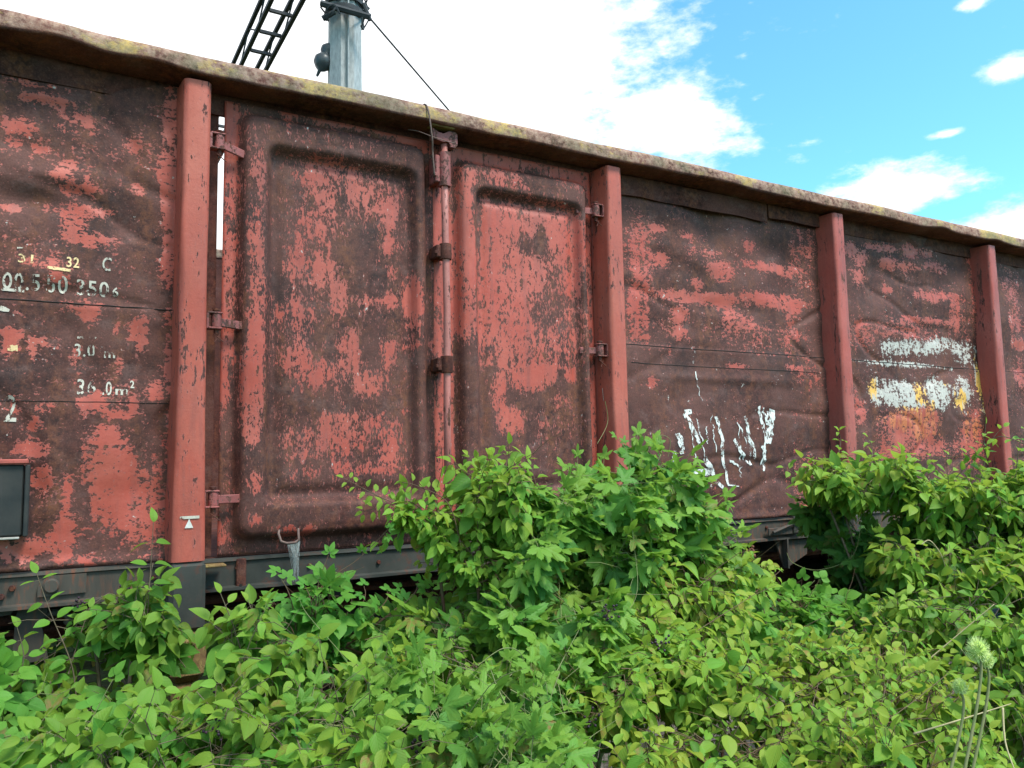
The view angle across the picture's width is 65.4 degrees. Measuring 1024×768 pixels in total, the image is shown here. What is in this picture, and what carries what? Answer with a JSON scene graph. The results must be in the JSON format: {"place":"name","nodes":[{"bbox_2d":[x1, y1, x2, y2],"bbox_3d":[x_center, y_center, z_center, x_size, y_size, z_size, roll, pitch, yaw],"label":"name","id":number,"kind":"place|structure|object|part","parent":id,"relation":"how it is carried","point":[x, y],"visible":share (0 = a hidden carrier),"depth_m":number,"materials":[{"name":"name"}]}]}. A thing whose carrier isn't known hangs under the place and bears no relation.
{"place":"outdoors","nodes":[
{"label":"outdoors","id":0,"kind":"place"},
{"bbox_2d":[218,0,305,162],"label":"lattice beam","id":1,"kind":"structure","parent":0,"point":[257,30],"depth_m":9.71,"materials":[{"name":"metal"}]},
{"bbox_2d":[0,0,1023,249],"label":"sky","id":2,"kind":"structure","parent":0,"point":[916,107],"materials":[{"name":"blue"}]},
{"bbox_2d":[6,604,1023,763],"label":"ground","id":3,"kind":"structure","parent":0,"point":[90,678],"depth_m":6.88,"materials":[{"name":"soil"}]},
{"bbox_2d":[0,561,124,725],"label":"dogwood shrub","id":4,"kind":"object","parent":3,"relation":"on","point":[59,663],"visible":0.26,"depth_m":2.50,"materials":[{"name":"green plant"}]},
{"bbox_2d":[0,630,141,767],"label":"bramble","id":5,"kind":"object","parent":3,"relation":"on","point":[10,663],"visible":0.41,"depth_m":2.12,"materials":[{"name":"green plant"}]},
{"bbox_2d":[8,507,200,704],"bbox_3d":[-1.238,1.191,2.467,0.551,1.594,0.618,-1,-6,2],"label":"dogwood shrub","id":6,"kind":"object","parent":3,"relation":"on","point":[135,626],"visible":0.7,"depth_m":2.56,"materials":[{"name":"green plant"}]},
{"bbox_2d":[0,653,320,767],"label":"dogwood shrub","id":7,"kind":"object","parent":3,"relation":"on","point":[100,744],"visible":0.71,"depth_m":1.88,"materials":[{"name":"green plant"}]},
{"bbox_2d":[11,596,460,673],"bbox_3d":[2.676,1.724,12.377,35.612,2.912,3.629,2,-7,-30],"label":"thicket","id":8,"kind":"object","parent":3,"relation":"on","point":[71,648],"depth_m":7.07,"materials":[{"name":"green plant"}]},
{"bbox_2d":[171,582,363,722],"bbox_3d":[-0.704,1.275,2.326,0.759,1.376,0.571,-1,-6,-3],"label":"dogwood shrub","id":9,"kind":"object","parent":3,"relation":"on","point":[256,644],"visible":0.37,"depth_m":2.36,"materials":[{"name":"green plant"}]},
{"bbox_2d":[119,606,532,767],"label":"dogwood shrub","id":10,"kind":"object","parent":3,"relation":"on","point":[375,744],"visible":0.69,"depth_m":1.99,"materials":[{"name":"green plant"}]},
{"bbox_2d":[314,0,371,90],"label":"utility pole","id":11,"kind":"object","parent":3,"relation":"on","point":[338,57],"visible":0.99,"depth_m":8.87,"materials":[{"name":"metal"}]},
{"bbox_2d":[371,20,448,109],"bbox_3d":[-0.738,-3.462,10.374,0.022,0.869,3.638,-4,-6,26],"label":"stay cable","id":12,"kind":"object","parent":11,"relation":"attached to","point":[404,58],"visible":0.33,"depth_m":9.45,"materials":[{"name":"metal"}]},
{"bbox_2d":[237,523,474,688],"bbox_3d":[-0.471,1.241,2.752,0.932,1.521,0.554,2,-7,-30],"label":"creeper","id":13,"kind":"object","parent":3,"relation":"on","point":[318,613],"visible":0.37,"depth_m":2.67,"materials":[{"name":"green plant"}]},
{"bbox_2d":[260,597,615,767],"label":"hop vine","id":14,"kind":"object","parent":3,"relation":"on","point":[517,729],"visible":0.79,"depth_m":2.02,"materials":[{"name":"green plant"}]},
{"bbox_2d":[336,430,565,638],"bbox_3d":[-0.187,1.091,2.866,0.821,1.827,0.535,-1,-6,3],"label":"dogwood shrub","id":15,"kind":"object","parent":3,"relation":"on","point":[442,538],"visible":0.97,"depth_m":2.80,"materials":[{"name":"green plant"}]},
{"bbox_2d":[353,402,764,767],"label":"hop vine","id":16,"kind":"object","parent":3,"relation":"on","point":[561,568],"visible":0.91,"depth_m":2.84,"materials":[{"name":"green plant"}]},
{"bbox_2d":[525,503,782,759],"bbox_3d":[0.576,1.191,2.764,0.748,1.586,1.405,-4,-6,23],"label":"dogwood shrub","id":17,"kind":"object","parent":3,"relation":"on","point":[693,613],"visible":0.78,"depth_m":2.54,"materials":[{"name":"green plant"}]},
{"bbox_2d":[324,605,999,767],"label":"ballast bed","id":18,"kind":"object","parent":3,"relation":"on","point":[605,756],"visible":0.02,"depth_m":4.88,"materials":[{"name":"grey gravel"}]},
{"bbox_2d":[322,613,832,690],"bbox_3d":[-2.806,2.135,4.766,60.000,0.140,0.140,2,-7,-30],"label":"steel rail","id":19,"kind":"object","parent":18,"relation":"on","point":[327,687],"depth_m":5.61,"materials":[{"name":"brown metal"}]},
{"bbox_2d":[643,621,1002,719],"bbox_3d":[-2.081,1.997,3.507,60.000,0.140,0.140,2,-7,-30],"label":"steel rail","id":20,"kind":"object","parent":18,"relation":"on","point":[787,672],"depth_m":5.61,"materials":[{"name":"brown metal"}]},
{"bbox_2d":[0,9,1023,711],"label":"freight wagon","id":21,"kind":"object","parent":20,"relation":"on","point":[364,295],"visible":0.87,"depth_m":3.72,"materials":[{"name":"paint"}]},
{"bbox_2d":[287,540,299,581],"bbox_3d":[-0.921,0.748,3.366,0.022,0.172,0.052,-6,-7,39],"label":"torn rag","id":22,"kind":"object","parent":21,"relation":"hanging from","point":[295,556],"visible":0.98,"depth_m":3.37,"materials":[{"name":"grey fabric"}]},
{"bbox_3d":[-0.789,-0.252,3.605,0.989,1.965,0.099,2,-7,-30],"label":"door","id":23,"kind":"part","parent":21,"relation":"part of","materials":[{"name":"metal"}]},
{"bbox_2d":[408,103,455,175],"bbox_3d":[-0.386,-1.169,3.862,0.178,0.347,0.161,-4,-6,24],"label":"wire","id":24,"kind":"object","parent":21,"relation":"hanging from","point":[431,135],"visible":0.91,"depth_m":3.81,"materials":[{"name":"brown metal"}]},
{"bbox_3d":[0.075,-0.219,4.109,0.895,1.965,0.082,2,-7,-30],"label":"door","id":25,"kind":"part","parent":21,"relation":"part of","materials":[{"name":"red metal"}]},
{"bbox_2d":[563,604,1021,767],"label":"dogwood shrub","id":26,"kind":"object","parent":3,"relation":"on","point":[883,721],"visible":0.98,"depth_m":2.27,"materials":[{"name":"green plant"}]},
{"bbox_2d":[929,604,993,658],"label":"dry stalk","id":27,"kind":"object","parent":26,"relation":"on","point":[959,633],"visible":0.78,"depth_m":2.90,"materials":[{"name":"plant"}]},
{"bbox_2d":[913,703,1010,734],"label":"dry stalk","id":28,"kind":"object","parent":26,"relation":"on","point":[925,730],"visible":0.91,"depth_m":2.00,"materials":[{"name":"plant"}]},
{"bbox_2d":[699,545,904,694],"bbox_3d":[1.185,1.358,3.376,1.201,1.353,0.715,2,-7,-30],"label":"bramble","id":29,"kind":"object","parent":3,"relation":"on","point":[822,604],"visible":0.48,"depth_m":3.44,"materials":[{"name":"green plant"}]},
{"bbox_2d":[588,606,1017,767],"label":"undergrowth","id":30,"kind":"object","parent":3,"relation":"on","point":[607,749],"depth_m":3.33,"materials":[{"name":"green plant"}]},
{"bbox_2d":[776,418,1023,767],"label":"dogwood shrub","id":31,"kind":"object","parent":3,"relation":"on","point":[946,513],"visible":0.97,"depth_m":3.76,"materials":[{"name":"green plant"}]},
{"bbox_2d":[922,540,947,578],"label":"dry stalk","id":32,"kind":"object","parent":31,"relation":"on","point":[937,549],"visible":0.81,"depth_m":3.50,"materials":[{"name":"plant"}]},
{"bbox_2d":[786,454,1021,700],"bbox_3d":[2.186,1.210,4.098,1.697,1.748,0.860,-1,-6,-3],"label":"hop vine","id":33,"kind":"object","parent":3,"relation":"on","point":[815,524],"visible":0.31,"depth_m":4.08,"materials":[{"name":"green plant"}]},
{"bbox_2d":[857,555,1023,767],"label":"dogwood shrub","id":34,"kind":"object","parent":3,"relation":"on","point":[1004,641],"visible":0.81,"depth_m":2.99,"materials":[{"name":"green plant"}]},
{"bbox_2d":[950,677,968,767],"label":"teasel","id":35,"kind":"object","parent":3,"relation":"on","point":[960,686],"visible":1,"depth_m":1.94,"materials":[{"name":"green plant"}]},
{"bbox_2d":[961,635,994,767],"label":"teasel","id":36,"kind":"object","parent":3,"relation":"on","point":[977,648],"visible":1,"depth_m":1.89,"materials":[{"name":"green plant"}]},
{"bbox_2d":[971,653,995,767],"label":"teasel","id":37,"kind":"object","parent":3,"relation":"on","point":[986,666],"visible":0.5,"depth_m":1.91,"materials":[{"name":"green plant"}]},
{"bbox_2d":[1001,707,1013,767],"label":"dry stalk","id":38,"kind":"object","parent":3,"relation":"on","point":[1003,722],"visible":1,"depth_m":1.86,"materials":[{"name":"plant"}]}
]}

